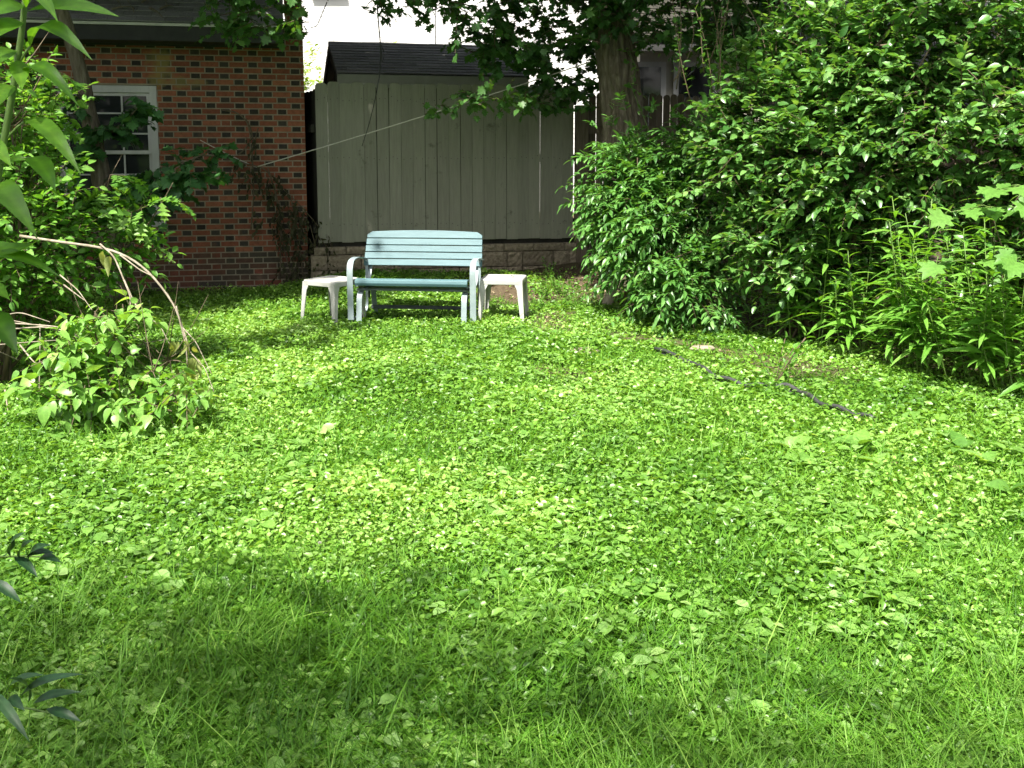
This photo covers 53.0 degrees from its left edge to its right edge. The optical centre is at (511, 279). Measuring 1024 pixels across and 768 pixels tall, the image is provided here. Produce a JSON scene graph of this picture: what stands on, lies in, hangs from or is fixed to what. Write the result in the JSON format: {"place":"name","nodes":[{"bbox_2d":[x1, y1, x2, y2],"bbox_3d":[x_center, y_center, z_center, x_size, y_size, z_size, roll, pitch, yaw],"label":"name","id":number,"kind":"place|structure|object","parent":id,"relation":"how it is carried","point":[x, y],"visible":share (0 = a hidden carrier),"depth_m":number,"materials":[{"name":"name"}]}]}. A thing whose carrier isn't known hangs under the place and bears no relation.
{"place":"outdoors","nodes":[
{"label":"outdoors","id":0,"kind":"place"},
{"bbox_2d":[283,0,598,211],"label":"white house","id":1,"kind":"structure","parent":0,"point":[347,21],"depth_m":23.47,"materials":[{"name":"white"}]},
{"bbox_2d":[0,212,1023,767],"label":"ground","id":2,"kind":"structure","parent":0,"point":[576,268],"depth_m":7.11,"materials":[{"name":"green plant"}]},
{"bbox_2d":[0,532,81,741],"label":"dark leaved plant","id":3,"kind":"object","parent":2,"relation":"on","point":[7,710],"visible":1,"depth_m":2.10,"materials":[{"name":"green plant"}]},
{"bbox_2d":[0,35,91,309],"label":"shadowed bush","id":4,"kind":"object","parent":2,"relation":"on","point":[59,186],"visible":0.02,"depth_m":9.37,"materials":[{"name":"green plant"}]},
{"bbox_2d":[0,0,118,354],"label":"tall stem plant","id":5,"kind":"object","parent":2,"relation":"on","point":[12,201],"visible":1,"depth_m":1.42,"materials":[{"name":"green plant"}]},
{"bbox_2d":[0,274,175,410],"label":"dead twigs","id":6,"kind":"object","parent":2,"relation":"on","point":[39,326],"visible":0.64,"depth_m":6.35,"materials":[{"name":"brown wood"}]},
{"bbox_2d":[0,32,186,383],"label":"bush","id":7,"kind":"object","parent":2,"relation":"on","point":[14,275],"visible":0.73,"depth_m":6.97,"materials":[{"name":"green plant"}]},
{"bbox_2d":[0,71,196,366],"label":"oak sapling","id":8,"kind":"object","parent":2,"relation":"on","point":[141,230],"visible":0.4,"depth_m":7.21,"materials":[{"name":"green plant"}]},
{"bbox_2d":[0,277,222,443],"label":"lilac bush","id":9,"kind":"object","parent":2,"relation":"on","point":[89,364],"visible":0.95,"depth_m":5.94,"materials":[{"name":"green plant"}]},
{"bbox_2d":[19,234,213,415],"bbox_3d":[-2.475,0.291,6.334,1.372,1.107,0.283,2,7,12],"label":"arching branch","id":10,"kind":"object","parent":2,"relation":"on","point":[106,262],"visible":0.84,"depth_m":6.32,"materials":[{"name":"brown plant"}]},
{"bbox_2d":[2,9,242,302],"bbox_3d":[-4.019,-1.583,10.650,2.485,3.803,1.081,1,7,7],"label":"tree","id":11,"kind":"object","parent":2,"relation":"on","point":[95,134],"visible":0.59,"depth_m":10.65,"materials":[{"name":"green plant"}]},
{"bbox_2d":[0,0,308,291],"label":"brick garage","id":12,"kind":"structure","parent":2,"relation":"on","point":[179,76],"depth_m":12.03,"materials":[{"name":"red brick"}]},
{"bbox_2d":[55,85,166,227],"bbox_3d":[-4.647,-1.425,11.865,1.200,1.626,0.155,-1,7,-12],"label":"window","id":13,"kind":"structure","parent":12,"relation":"in","point":[132,161],"depth_m":11.89,"materials":[{"name":"white paint"}]},
{"bbox_2d":[111,1,132,9],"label":"fallen twig","id":14,"kind":"object","parent":12,"relation":"on","point":[120,6],"visible":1,"depth_m":11.46,"materials":[{"name":"brown wood"}]},
{"bbox_2d":[200,109,337,286],"bbox_3d":[-2.824,-0.779,12.081,1.589,2.424,0.356,-2,7,-13],"label":"dead vine","id":15,"kind":"object","parent":12,"relation":"attached to","point":[280,227],"visible":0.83,"depth_m":12.17,"materials":[{"name":"brown plant"}]},
{"bbox_2d":[304,89,319,270],"bbox_3d":[-3.133,-1.308,14.473,0.068,2.469,4.714,-2,7,-19],"label":"side fence","id":16,"kind":"object","parent":2,"relation":"on","point":[311,156],"visible":0.12,"depth_m":12.57,"materials":[{"name":"black wood"}]},
{"bbox_2d":[301,275,365,325],"bbox_3d":[-1.715,0.192,9.855,0.446,0.415,0.446,5,8,33],"label":"side table","id":17,"kind":"object","parent":2,"relation":"on","point":[333,283],"visible":0.77,"depth_m":9.71,"materials":[{"name":"white plastic"}]},
{"bbox_2d":[303,40,397,92],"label":"sunlit bush","id":18,"kind":"object","parent":2,"relation":"on","point":[306,82],"visible":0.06,"depth_m":17.90,"materials":[{"name":"plant"}]},
{"bbox_2d":[347,230,483,325],"bbox_3d":[-0.907,-0.029,9.927,1.228,0.850,0.785,1,7,6],"label":"glider bench","id":19,"kind":"object","parent":2,"relation":"on","point":[402,252],"visible":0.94,"depth_m":10.15,"materials":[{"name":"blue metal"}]},
{"bbox_2d":[323,41,528,236],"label":"garden shed","id":20,"kind":"structure","parent":2,"relation":"on","point":[401,63],"depth_m":13.07,"materials":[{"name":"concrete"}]},
{"bbox_2d":[310,242,575,277],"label":"block wall","id":21,"kind":"structure","parent":2,"relation":"on","point":[515,256],"depth_m":12.73,"materials":[{"name":"grey concrete"}]},
{"bbox_2d":[315,82,575,246],"bbox_3d":[-0.763,-1.401,12.571,3.200,1.977,0.095,-2,7,-12],"label":"board fence","id":22,"kind":"object","parent":21,"relation":"on","point":[538,155],"visible":0.83,"depth_m":12.49,"materials":[{"name":"paint"}]},
{"bbox_2d":[478,274,528,320],"bbox_3d":[-0.079,0.174,9.958,0.446,0.415,0.446,1,7,7],"label":"side table","id":23,"kind":"object","parent":2,"relation":"on","point":[487,281],"visible":0.85,"depth_m":9.77,"materials":[{"name":"white plastic"}]},
{"bbox_2d":[188,0,821,290],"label":"maple tree","id":24,"kind":"object","parent":2,"relation":"on","point":[603,31],"visible":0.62,"depth_m":10.93,"materials":[{"name":"green plant"}]},
{"bbox_2d":[311,2,383,144],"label":"dangling twig","id":25,"kind":"object","parent":24,"relation":"hanging from","point":[381,49],"visible":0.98,"depth_m":11.22,"materials":[{"name":"wood"}]},
{"bbox_2d":[200,62,589,166],"bbox_3d":[-1.367,-1.855,11.661,4.509,1.156,0.233,1,7,8],"label":"clothes line","id":26,"kind":"object","parent":24,"relation":"attached to","point":[395,124],"visible":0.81,"depth_m":11.72,"materials":[{"name":"fabric"}]},
{"bbox_2d":[617,48,655,146],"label":"creeper","id":27,"kind":"object","parent":24,"relation":"attached to","point":[625,61],"visible":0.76,"depth_m":11.12,"materials":[{"name":"green plant"}]},
{"bbox_2d":[0,262,1023,767],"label":"ground cover","id":28,"kind":"object","parent":2,"relation":"on","point":[384,486],"visible":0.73,"depth_m":4.72,"materials":[{"name":"green plant"}]},
{"bbox_2d":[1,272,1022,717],"bbox_3d":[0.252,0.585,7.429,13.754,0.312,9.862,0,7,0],"label":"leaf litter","id":29,"kind":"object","parent":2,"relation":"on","point":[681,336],"visible":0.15,"depth_m":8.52,"materials":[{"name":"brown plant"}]},
{"bbox_2d":[531,288,544,310],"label":"weed","id":30,"kind":"object","parent":2,"relation":"on","point":[539,301],"visible":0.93,"depth_m":10.47,"materials":[{"name":"green plant"}]},
{"bbox_2d":[538,278,551,299],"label":"weed","id":31,"kind":"object","parent":2,"relation":"on","point":[546,292],"visible":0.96,"depth_m":10.98,"materials":[{"name":"green plant"}]},
{"bbox_2d":[541,256,555,278],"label":"weed","id":32,"kind":"object","parent":2,"relation":"on","point":[552,267],"visible":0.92,"depth_m":12.06,"materials":[{"name":"green plant"}]},
{"bbox_2d":[550,271,562,293],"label":"weed","id":33,"kind":"object","parent":2,"relation":"on","point":[555,287],"visible":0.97,"depth_m":11.33,"materials":[{"name":"green plant"}]},
{"bbox_2d":[561,282,575,300],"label":"weed","id":34,"kind":"object","parent":2,"relation":"on","point":[567,296],"visible":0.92,"depth_m":10.85,"materials":[{"name":"green plant"}]},
{"bbox_2d":[573,288,582,305],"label":"weed","id":35,"kind":"object","parent":2,"relation":"on","point":[578,298],"visible":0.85,"depth_m":10.66,"materials":[{"name":"green plant"}]},
{"bbox_2d":[569,347,599,353],"bbox_3d":[0.583,0.578,8.313,0.253,0.052,0.119,0,7,0],"label":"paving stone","id":36,"kind":"object","parent":2,"relation":"on","point":[580,348],"visible":0.25,"depth_m":8.27,"materials":[{"name":"grey stone"}]},
{"bbox_2d":[602,277,617,304],"bbox_3d":[1.037,0.115,10.741,0.251,0.466,0.118,-2,7,-17],"label":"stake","id":37,"kind":"object","parent":2,"relation":"on","point":[607,299],"visible":0.32,"depth_m":10.70,"materials":[{"name":"wood"}]},
{"bbox_2d":[574,93,741,262],"bbox_3d":[1.884,-1.040,13.153,2.229,2.659,0.130,-2,7,-12],"label":"weathered fence","id":38,"kind":"object","parent":2,"relation":"on","point":[586,132],"visible":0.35,"depth_m":12.95,"materials":[{"name":"grey wood"}]},
{"bbox_2d":[555,90,761,338],"bbox_3d":[1.432,-0.541,9.749,2.224,2.525,1.913,5,9,37],"label":"ash sapling bush","id":39,"kind":"object","parent":2,"relation":"on","point":[635,232],"visible":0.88,"depth_m":9.48,"materials":[{"name":"green plant"}]},
{"bbox_2d":[632,0,758,146],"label":"beige house","id":40,"kind":"structure","parent":2,"relation":"on","point":[658,75],"depth_m":17.66,"materials":[{"name":"paint"}]},
{"bbox_2d":[638,62,665,125],"bbox_3d":[2.370,-3.133,17.725,0.560,1.240,0.071,0,7,0],"label":"window","id":41,"kind":"structure","parent":40,"relation":"in","point":[652,74],"depth_m":17.65,"materials":[{"name":"white paint"}]},
{"bbox_2d":[673,62,716,124],"bbox_3d":[3.150,-3.133,17.725,0.740,1.240,0.071,0,7,0],"label":"window","id":42,"kind":"structure","parent":40,"relation":"in","point":[699,83],"depth_m":17.66,"materials":[{"name":"white paint"}]},
{"bbox_2d":[690,345,715,351],"bbox_3d":[1.540,0.554,8.310,0.220,0.046,0.102,0,7,0],"label":"flat stone","id":43,"kind":"object","parent":2,"relation":"on","point":[703,347],"visible":0.73,"depth_m":8.28,"materials":[{"name":"beige stone"}]},
{"bbox_2d":[654,347,875,420],"bbox_3d":[1.608,0.734,7.215,0.277,0.144,2.459,-4,8,-27],"label":"lawn edging","id":44,"kind":"object","parent":2,"relation":"on","point":[795,389],"visible":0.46,"depth_m":6.96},
{"bbox_2d":[736,253,806,338],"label":"leafy stalk","id":45,"kind":"object","parent":2,"relation":"on","point":[767,312],"visible":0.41,"depth_m":8.94,"materials":[{"name":"green plant"}]},
{"bbox_2d":[746,332,813,383],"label":"bed weed","id":46,"kind":"object","parent":2,"relation":"on","point":[793,359],"visible":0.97,"depth_m":7.14,"materials":[{"name":"green plant"}]},
{"bbox_2d":[763,232,826,341],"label":"leafy stalk","id":47,"kind":"object","parent":2,"relation":"on","point":[794,309],"visible":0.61,"depth_m":8.52,"materials":[{"name":"green plant"}]},
{"bbox_2d":[782,205,870,350],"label":"leafy stalk","id":48,"kind":"object","parent":2,"relation":"on","point":[829,290],"visible":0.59,"depth_m":8.24,"materials":[{"name":"green plant"}]},
{"bbox_2d":[662,0,1011,340],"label":"honeysuckle bush","id":49,"kind":"object","parent":2,"relation":"on","point":[770,196],"visible":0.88,"depth_m":8.27,"materials":[{"name":"green plant"}]},
{"bbox_2d":[809,233,886,358],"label":"leafy stalk","id":50,"kind":"object","parent":2,"relation":"on","point":[849,337],"visible":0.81,"depth_m":7.95,"materials":[{"name":"green plant"}]},
{"bbox_2d":[800,196,910,335],"bbox_3d":[2.869,-0.114,8.627,0.923,1.326,0.731,2,7,14],"label":"leafy stalk","id":51,"kind":"object","parent":2,"relation":"on","point":[830,317],"visible":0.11,"depth_m":8.63,"materials":[{"name":"green plant"}]},
{"bbox_2d":[816,180,919,339],"bbox_3d":[2.979,-0.171,8.572,1.185,1.424,0.761,1,7,10],"label":"leafy stalk","id":52,"kind":"object","parent":2,"relation":"on","point":[873,295],"visible":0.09,"depth_m":8.50,"materials":[{"name":"green plant"}]},
{"bbox_2d":[736,121,1020,294],"bbox_3d":[4.975,-0.714,9.634,0.056,1.770,8.614,-4,8,-28],"label":"boundary fence","id":53,"kind":"object","parent":2,"relation":"on","point":[939,255],"visible":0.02,"depth_m":10.59,"materials":[{"name":"grey wood"}]},
{"bbox_2d":[816,208,945,359],"bbox_3d":[2.821,-0.025,8.082,1.095,1.343,0.937,-6,9,-42],"label":"leafy stalk","id":54,"kind":"object","parent":2,"relation":"on","point":[852,283],"visible":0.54,"depth_m":8.02,"materials":[{"name":"green plant"}]},
{"bbox_2d":[738,0,1023,121],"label":"shingled garage","id":55,"kind":"structure","parent":2,"relation":"on","point":[846,3],"depth_m":13.25,"materials":[{"name":"concrete"}]},
{"bbox_2d":[862,4,908,266],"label":"bare branch","id":56,"kind":"object","parent":2,"relation":"on","point":[867,65],"visible":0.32,"depth_m":7.95,"materials":[{"name":"brown wood"}]},
{"bbox_2d":[860,186,951,347],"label":"leafy stalk","id":57,"kind":"object","parent":2,"relation":"on","point":[888,268],"visible":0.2,"depth_m":8.17,"materials":[{"name":"green plant"}]},
{"bbox_2d":[855,218,959,371],"bbox_3d":[2.886,0.101,7.664,0.658,1.193,0.831,1,7,11],"label":"leafy stalk","id":58,"kind":"object","parent":2,"relation":"on","point":[889,346],"visible":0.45,"depth_m":7.56,"materials":[{"name":"green plant"}]},
{"bbox_2d":[856,195,963,372],"bbox_3d":[2.836,0.064,7.356,0.728,1.362,1.134,1,7,11],"label":"leafy stalk","id":59,"kind":"object","parent":2,"relation":"on","point":[913,302],"visible":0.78,"depth_m":7.33,"materials":[{"name":"green plant"}]},
{"bbox_2d":[875,231,972,380],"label":"leafy stalk","id":60,"kind":"object","parent":2,"relation":"on","point":[907,332],"visible":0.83,"depth_m":7.27,"materials":[{"name":"green plant"}]},
{"bbox_2d":[836,0,1023,363],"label":"privet bush","id":61,"kind":"object","parent":2,"relation":"on","point":[1003,140],"visible":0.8,"depth_m":7.53,"materials":[{"name":"green plant"}]},
{"bbox_2d":[899,235,999,385],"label":"leafy stalk","id":62,"kind":"object","parent":2,"relation":"on","point":[940,358],"visible":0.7,"depth_m":7.12,"materials":[{"name":"green plant"}]},
{"bbox_2d":[877,207,1023,377],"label":"leafy stalk","id":63,"kind":"object","parent":2,"relation":"on","point":[933,306],"visible":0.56,"depth_m":7.26,"materials":[{"name":"green plant"}]},
{"bbox_2d":[896,219,1023,359],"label":"leafy stalk","id":64,"kind":"object","parent":2,"relation":"on","point":[960,278],"visible":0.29,"depth_m":7.64,"materials":[{"name":"green plant"}]},
{"bbox_2d":[913,192,1023,363],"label":"leafy stalk","id":65,"kind":"object","parent":2,"relation":"on","point":[938,233],"visible":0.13,"depth_m":7.68,"materials":[{"name":"green plant"}]},
{"bbox_2d":[917,183,1023,279],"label":"maple sapling","id":66,"kind":"object","parent":2,"relation":"on","point":[1007,263],"visible":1,"depth_m":6.34,"materials":[{"name":"green plant"}]},
{"bbox_2d":[926,216,1023,386],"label":"leafy stalk","id":67,"kind":"object","parent":2,"relation":"on","point":[977,321],"visible":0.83,"depth_m":6.84,"materials":[{"name":"green plant"}]},
{"bbox_2d":[935,186,1023,368],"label":"leafy stalk","id":68,"kind":"object","parent":2,"relation":"on","point":[980,267],"visible":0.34,"depth_m":7.46,"materials":[{"name":"green plant"}]},
{"bbox_2d":[939,238,1023,391],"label":"leafy stalk","id":69,"kind":"object","parent":2,"relation":"on","point":[1017,362],"visible":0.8,"depth_m":6.80,"materials":[{"name":"green plant"}]},
{"bbox_2d":[951,251,1023,385],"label":"leafy stalk","id":70,"kind":"object","parent":2,"relation":"on","point":[983,359],"visible":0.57,"depth_m":6.95,"materials":[{"name":"green plant"}]},
{"bbox_2d":[971,276,1023,396],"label":"leafy stalk","id":71,"kind":"object","parent":2,"relation":"on","point":[1018,384],"visible":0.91,"depth_m":6.71,"materials":[{"name":"green plant"}]}
]}

